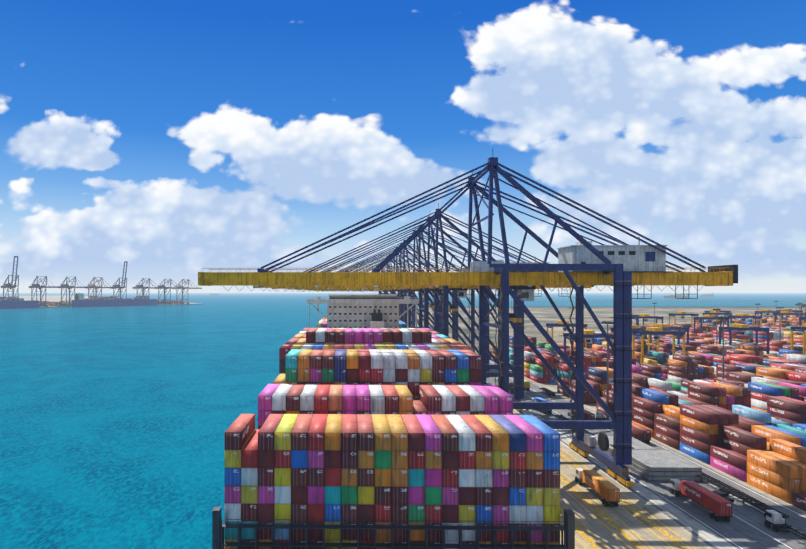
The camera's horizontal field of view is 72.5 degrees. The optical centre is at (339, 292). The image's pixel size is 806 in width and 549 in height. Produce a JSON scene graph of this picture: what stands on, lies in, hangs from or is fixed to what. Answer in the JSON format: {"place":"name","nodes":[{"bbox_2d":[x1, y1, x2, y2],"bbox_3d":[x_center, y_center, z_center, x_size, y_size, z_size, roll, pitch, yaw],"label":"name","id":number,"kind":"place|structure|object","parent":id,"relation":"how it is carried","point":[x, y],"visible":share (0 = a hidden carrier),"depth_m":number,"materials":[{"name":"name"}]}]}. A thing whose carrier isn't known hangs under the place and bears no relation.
{"place":"outdoors","nodes":[
{"label":"outdoors","id":0,"kind":"place"},
{"bbox_2d":[75,293,83,299],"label":"ship superstructure","id":1,"kind":"object","parent":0,"point":[79,296],"visible":0.92,"depth_m":1731.88,"materials":[{"name":"white metal"}]},
{"bbox_2d":[0,295,202,307],"bbox_3d":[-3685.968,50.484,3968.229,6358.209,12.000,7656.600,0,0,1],"label":"quay","id":2,"kind":"structure","parent":0,"point":[56,298],"depth_m":3365.32,"materials":[{"name":"concrete"}]},
{"bbox_2d":[1,256,18,296],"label":"gantry crane","id":3,"kind":"object","parent":2,"relation":"on","point":[8,286],"visible":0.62,"depth_m":1610.22,"materials":[{"name":"metal"}]},
{"bbox_2d":[29,276,57,306],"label":"gantry crane","id":4,"kind":"object","parent":2,"relation":"on","point":[36,285],"visible":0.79,"depth_m":1678.71,"materials":[{"name":"metal"}]},
{"bbox_2d":[58,276,86,305],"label":"gantry crane","id":5,"kind":"object","parent":2,"relation":"on","point":[64,286],"visible":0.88,"depth_m":1753.65,"materials":[{"name":"metal"}]},
{"bbox_2d":[86,277,113,297],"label":"gantry crane","id":6,"kind":"object","parent":2,"relation":"on","point":[93,286],"visible":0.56,"depth_m":1818.24,"materials":[{"name":"metal"}]},
{"bbox_2d":[39,300,184,305],"bbox_3d":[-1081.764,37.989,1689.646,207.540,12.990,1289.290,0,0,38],"label":"shipping containers","id":7,"kind":"object","parent":2,"relation":"on","point":[48,303],"visible":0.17,"depth_m":1834.53,"materials":[{"name":"paint"}]},
{"bbox_2d":[110,261,127,297],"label":"gantry crane","id":8,"kind":"object","parent":2,"relation":"on","point":[115,286],"visible":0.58,"depth_m":1888.45,"materials":[{"name":"metal"}]},
{"bbox_2d":[133,278,162,295],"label":"gantry crane","id":9,"kind":"object","parent":2,"relation":"on","point":[137,286],"visible":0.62,"depth_m":1955.25,"materials":[{"name":"metal"}]},
{"bbox_2d":[157,279,183,303],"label":"gantry crane","id":10,"kind":"object","parent":2,"relation":"on","point":[164,287],"visible":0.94,"depth_m":2038.83,"materials":[{"name":"metal"}]},
{"bbox_2d":[172,279,201,303],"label":"gantry crane","id":11,"kind":"object","parent":2,"relation":"on","point":[187,288],"visible":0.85,"depth_m":2096.95,"materials":[{"name":"metal"}]},
{"bbox_2d":[307,270,418,327],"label":"ship superstructure","id":12,"kind":"object","parent":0,"point":[362,310],"visible":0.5,"depth_m":243.09,"materials":[{"name":"white metal"}]},
{"bbox_2d":[212,507,574,548],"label":"ship deck fittings","id":13,"kind":"object","parent":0,"point":[567,528],"visible":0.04,"depth_m":78.11,"materials":[{"name":"black metal"}]},
{"bbox_2d":[225,317,559,548],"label":"shipping containers","id":14,"kind":"object","parent":13,"relation":"on","point":[402,422],"visible":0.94,"depth_m":79.87,"materials":[{"name":"multicoloured metal"}]},
{"bbox_2d":[0,293,805,548],"bbox_3d":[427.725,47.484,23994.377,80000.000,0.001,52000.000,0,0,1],"label":"sea water","id":15,"kind":"structure","parent":0,"point":[116,423],"depth_m":232.60,"materials":[{"name":"blue liquid"}]},
{"bbox_2d":[0,300,38,308],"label":"ship hull","id":16,"kind":"object","parent":15,"relation":"on","point":[24,304],"visible":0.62,"depth_m":1580.30,"materials":[{"name":"metal"}]},
{"bbox_2d":[0,296,23,300],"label":"shipping containers","id":17,"kind":"object","parent":16,"relation":"on","point":[12,298],"visible":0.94,"depth_m":1569.33,"materials":[{"name":"metal"}]},
{"bbox_2d":[72,299,156,306],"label":"ship hull","id":18,"kind":"object","parent":15,"relation":"on","point":[113,303],"visible":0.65,"depth_m":1811.43,"materials":[{"name":"metal"}]},
{"bbox_2d":[84,296,148,299],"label":"shipping containers","id":19,"kind":"object","parent":18,"relation":"on","point":[111,298],"visible":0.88,"depth_m":1812.62,"materials":[{"name":"metal"}]},
{"bbox_2d":[449,300,805,300],"bbox_3d":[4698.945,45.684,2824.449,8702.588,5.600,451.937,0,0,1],"label":"breakwater rubble","id":20,"kind":"object","parent":15,"relation":"on","point":[663,300],"visible":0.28,"depth_m":3018.22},
{"bbox_2d":[664,296,688,297],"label":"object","id":21,"kind":"object","parent":15,"relation":"on","point":[676,296],"visible":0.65,"depth_m":4653.34,"materials":[{"name":"paint"}]},
{"bbox_2d":[0,0,805,292],"label":"sky","id":22,"kind":"structure","parent":0,"point":[174,140],"materials":[{"name":"blue"}]},
{"bbox_2d":[415,306,805,548],"bbox_3d":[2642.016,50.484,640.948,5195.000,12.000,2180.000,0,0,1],"label":"quay ground","id":23,"kind":"structure","parent":0,"point":[739,532],"depth_m":117.51,"materials":[{"name":"concrete"}]},
{"bbox_2d":[312,262,415,326],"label":"gantry crane","id":24,"kind":"object","parent":23,"relation":"on","point":[412,311],"visible":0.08,"depth_m":547.62,"materials":[{"name":"metal"}]},
{"bbox_2d":[329,266,403,320],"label":"gantry crane","id":25,"kind":"object","parent":23,"relation":"on","point":[380,292],"visible":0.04,"depth_m":642.03,"materials":[{"name":"metal"}]},
{"bbox_2d":[288,240,468,340],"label":"gantry crane","id":26,"kind":"object","parent":23,"relation":"on","point":[454,317],"visible":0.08,"depth_m":333.30,"materials":[{"name":"metal"}]},
{"bbox_2d":[296,245,470,332],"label":"gantry crane","id":27,"kind":"object","parent":23,"relation":"on","point":[400,292],"visible":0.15,"depth_m":386.51,"materials":[{"name":"metal"}]},
{"bbox_2d":[339,255,451,327],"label":"gantry crane","id":28,"kind":"object","parent":23,"relation":"on","point":[388,265],"visible":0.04,"depth_m":460.38,"materials":[{"name":"metal"}]},
{"bbox_2d":[271,225,539,383],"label":"gantry crane","id":29,"kind":"object","parent":23,"relation":"on","point":[426,292],"visible":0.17,"depth_m":264.17,"materials":[{"name":"metal"}]},
{"bbox_2d":[253,203,593,410],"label":"gantry crane","id":30,"kind":"object","parent":23,"relation":"on","point":[516,387],"visible":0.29,"depth_m":212.77,"materials":[{"name":"metal"}]},
{"bbox_2d":[198,148,737,486],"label":"gantry crane","id":31,"kind":"object","parent":23,"relation":"on","point":[623,269],"visible":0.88,"depth_m":134.72,"materials":[{"name":"metal"}]},
{"bbox_2d":[531,398,551,413],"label":"terminal tractor","id":32,"kind":"object","parent":23,"relation":"on","point":[544,411],"visible":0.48,"depth_m":199.82,"materials":[{"name":"metal"}]},
{"bbox_2d":[540,388,555,395],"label":"trailer","id":33,"kind":"object","parent":23,"relation":"on","point":[550,392],"visible":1,"depth_m":236.49,"materials":[{"name":"metal"}]},
{"bbox_2d":[554,415,568,419],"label":"trailer","id":34,"kind":"object","parent":23,"relation":"on","point":[561,417],"visible":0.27,"depth_m":187.77,"materials":[{"name":"metal"}]},
{"bbox_2d":[546,321,586,350],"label":"gantry crane","id":35,"kind":"object","parent":23,"relation":"on","point":[553,324],"visible":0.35,"depth_m":364.30,"materials":[{"name":"metal"}]},
{"bbox_2d":[574,429,594,434],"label":"trailer","id":36,"kind":"object","parent":23,"relation":"on","point":[586,431],"visible":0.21,"depth_m":167.55,"materials":[{"name":"metal"}]},
{"bbox_2d":[563,330,612,362],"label":"gantry crane","id":37,"kind":"object","parent":23,"relation":"on","point":[589,335],"visible":0.27,"depth_m":274.92,"materials":[{"name":"metal"}]},
{"bbox_2d":[575,468,619,506],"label":"terminal tractor","id":38,"kind":"object","parent":23,"relation":"on","point":[578,477],"visible":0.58,"depth_m":125.32,"materials":[{"name":"metal"}]},
{"bbox_2d":[596,411,609,419],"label":"terminal tractor","id":39,"kind":"object","parent":23,"relation":"on","point":[599,415],"visible":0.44,"depth_m":187.52,"materials":[{"name":"metal"}]},
{"bbox_2d":[601,321,612,418],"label":"light pole","id":40,"kind":"object","parent":23,"relation":"on","point":[607,387],"visible":0.96,"depth_m":192.26,"materials":[{"name":"metal"}]},
{"bbox_2d":[515,409,717,548],"bbox_3d":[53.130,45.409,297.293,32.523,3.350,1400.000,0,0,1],"label":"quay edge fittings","id":41,"kind":"object","parent":23,"relation":"on","point":[703,539],"depth_m":112.53,"materials":[{"name":"metal"}]},
{"bbox_2d":[610,325,658,351],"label":"gantry crane","id":42,"kind":"object","parent":23,"relation":"on","point":[635,327],"visible":0.17,"depth_m":321.00,"materials":[{"name":"metal"}]},
{"bbox_2d":[632,434,650,442],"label":"trailer","id":43,"kind":"object","parent":23,"relation":"on","point":[646,440],"visible":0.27,"depth_m":160.51,"materials":[{"name":"metal"}]},
{"bbox_2d":[487,362,805,548],"bbox_3d":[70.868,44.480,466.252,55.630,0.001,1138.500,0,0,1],"label":"road markings","id":44,"kind":"object","parent":23,"relation":"on","point":[585,535],"depth_m":106.17,"materials":[{"name":"yellow paint"}]},
{"bbox_2d":[489,309,805,510],"bbox_3d":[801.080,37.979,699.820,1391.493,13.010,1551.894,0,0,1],"label":"shipping containers","id":45,"kind":"object","parent":23,"relation":"on","point":[744,420],"visible":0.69,"depth_m":182.90,"materials":[{"name":"metal"}]},
{"bbox_2d":[632,314,663,325],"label":"gantry crane","id":46,"kind":"object","parent":23,"relation":"on","point":[645,316],"visible":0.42,"depth_m":478.19,"materials":[{"name":"metal"}]},
{"bbox_2d":[595,436,701,480],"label":"hatch cover stack","id":47,"kind":"object","parent":23,"relation":"on","point":[650,463],"visible":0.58,"depth_m":131.96,"materials":[{"name":"metal"}]},
{"bbox_2d":[632,327,685,365],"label":"gantry crane","id":48,"kind":"object","parent":23,"relation":"on","point":[656,332],"visible":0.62,"depth_m":295.87,"materials":[{"name":"metal"}]},
{"bbox_2d":[644,323,688,354],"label":"gantry crane","id":49,"kind":"object","parent":23,"relation":"on","point":[659,325],"visible":0.38,"depth_m":329.74,"materials":[{"name":"metal"}]},
{"bbox_2d":[668,312,698,326],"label":"gantry crane","id":50,"kind":"object","parent":23,"relation":"on","point":[682,314],"visible":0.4,"depth_m":539.25,"materials":[{"name":"metal"}]},
{"bbox_2d":[670,479,731,520],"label":"terminal tractor","id":51,"kind":"object","parent":23,"relation":"on","point":[676,485],"visible":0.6,"depth_m":118.72,"materials":[{"name":"metal"}]},
{"bbox_2d":[693,315,728,332],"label":"gantry crane","id":52,"kind":"object","parent":23,"relation":"on","point":[707,317],"visible":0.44,"depth_m":463.43,"materials":[{"name":"metal"}]},
{"bbox_2d":[713,309,720,344],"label":"light pole","id":53,"kind":"object","parent":23,"relation":"on","point":[716,324],"visible":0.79,"depth_m":338.94,"materials":[{"name":"metal"}]},
{"bbox_2d":[702,311,731,324],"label":"gantry crane","id":54,"kind":"object","parent":23,"relation":"on","point":[714,313],"visible":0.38,"depth_m":558.27,"materials":[{"name":"metal"}]},
{"bbox_2d":[704,309,730,319],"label":"gantry crane","id":55,"kind":"object","parent":23,"relation":"on","point":[718,310],"visible":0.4,"depth_m":628.00,"materials":[{"name":"metal"}]},
{"bbox_2d":[697,471,739,494],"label":"trailer","id":56,"kind":"object","parent":23,"relation":"on","point":[726,488],"visible":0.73,"depth_m":122.39,"materials":[{"name":"metal"}]},
{"bbox_2d":[717,316,728,378],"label":"light pole","id":57,"kind":"object","parent":23,"relation":"on","point":[723,317],"visible":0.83,"depth_m":231.07,"materials":[{"name":"metal"}]},
{"bbox_2d":[712,490,733,502],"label":"pickup car","id":58,"kind":"object","parent":23,"relation":"on","point":[722,494],"visible":0.46,"depth_m":115.95,"materials":[{"name":"paint"}]},
{"bbox_2d":[718,324,769,353],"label":"gantry crane","id":59,"kind":"object","parent":23,"relation":"on","point":[742,329],"visible":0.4,"depth_m":327.53,"materials":[{"name":"metal"}]},
{"bbox_2d":[728,314,761,327],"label":"gantry crane","id":60,"kind":"object","parent":23,"relation":"on","point":[743,316],"visible":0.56,"depth_m":487.30,"materials":[{"name":"metal"}]},
{"bbox_2d":[731,491,788,518],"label":"trailer","id":61,"kind":"object","parent":23,"relation":"on","point":[743,495],"visible":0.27,"depth_m":111.77,"materials":[{"name":"metal"}]},
{"bbox_2d":[755,309,782,324],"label":"gantry crane","id":62,"kind":"object","parent":23,"relation":"on","point":[767,311],"visible":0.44,"depth_m":610.59,"materials":[{"name":"metal"}]},
{"bbox_2d":[777,307,782,341],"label":"light pole","id":63,"kind":"object","parent":23,"relation":"on","point":[779,329],"visible":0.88,"depth_m":377.54,"materials":[{"name":"metal"}]},
{"bbox_2d":[764,510,805,540],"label":"terminal tractor","id":64,"kind":"object","parent":23,"relation":"on","point":[775,519],"visible":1,"depth_m":101.64,"materials":[{"name":"metal"}]},
{"bbox_2d":[773,311,803,326],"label":"gantry crane","id":65,"kind":"object","parent":23,"relation":"on","point":[786,313],"visible":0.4,"depth_m":555.07,"materials":[{"name":"metal"}]},
{"bbox_2d":[776,309,802,320],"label":"gantry crane","id":66,"kind":"object","parent":23,"relation":"on","point":[796,310],"visible":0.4,"depth_m":639.42,"materials":[{"name":"metal"}]},
{"bbox_2d":[790,323,805,354],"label":"gantry crane","id":67,"kind":"object","parent":23,"relation":"on","point":[802,328],"visible":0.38,"depth_m":334.46,"materials":[{"name":"metal"}]},
{"bbox_2d":[799,315,805,325],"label":"gantry crane","id":68,"kind":"object","parent":23,"relation":"on","point":[802,318],"visible":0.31,"depth_m":473.26,"materials":[{"name":"metal"}]},
{"bbox_2d":[524,379,731,515],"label":"shipping containers","id":69,"kind":"object","parent":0,"point":[607,490],"visible":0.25,"depth_m":114.05,"materials":[{"name":"metal"}]}
]}

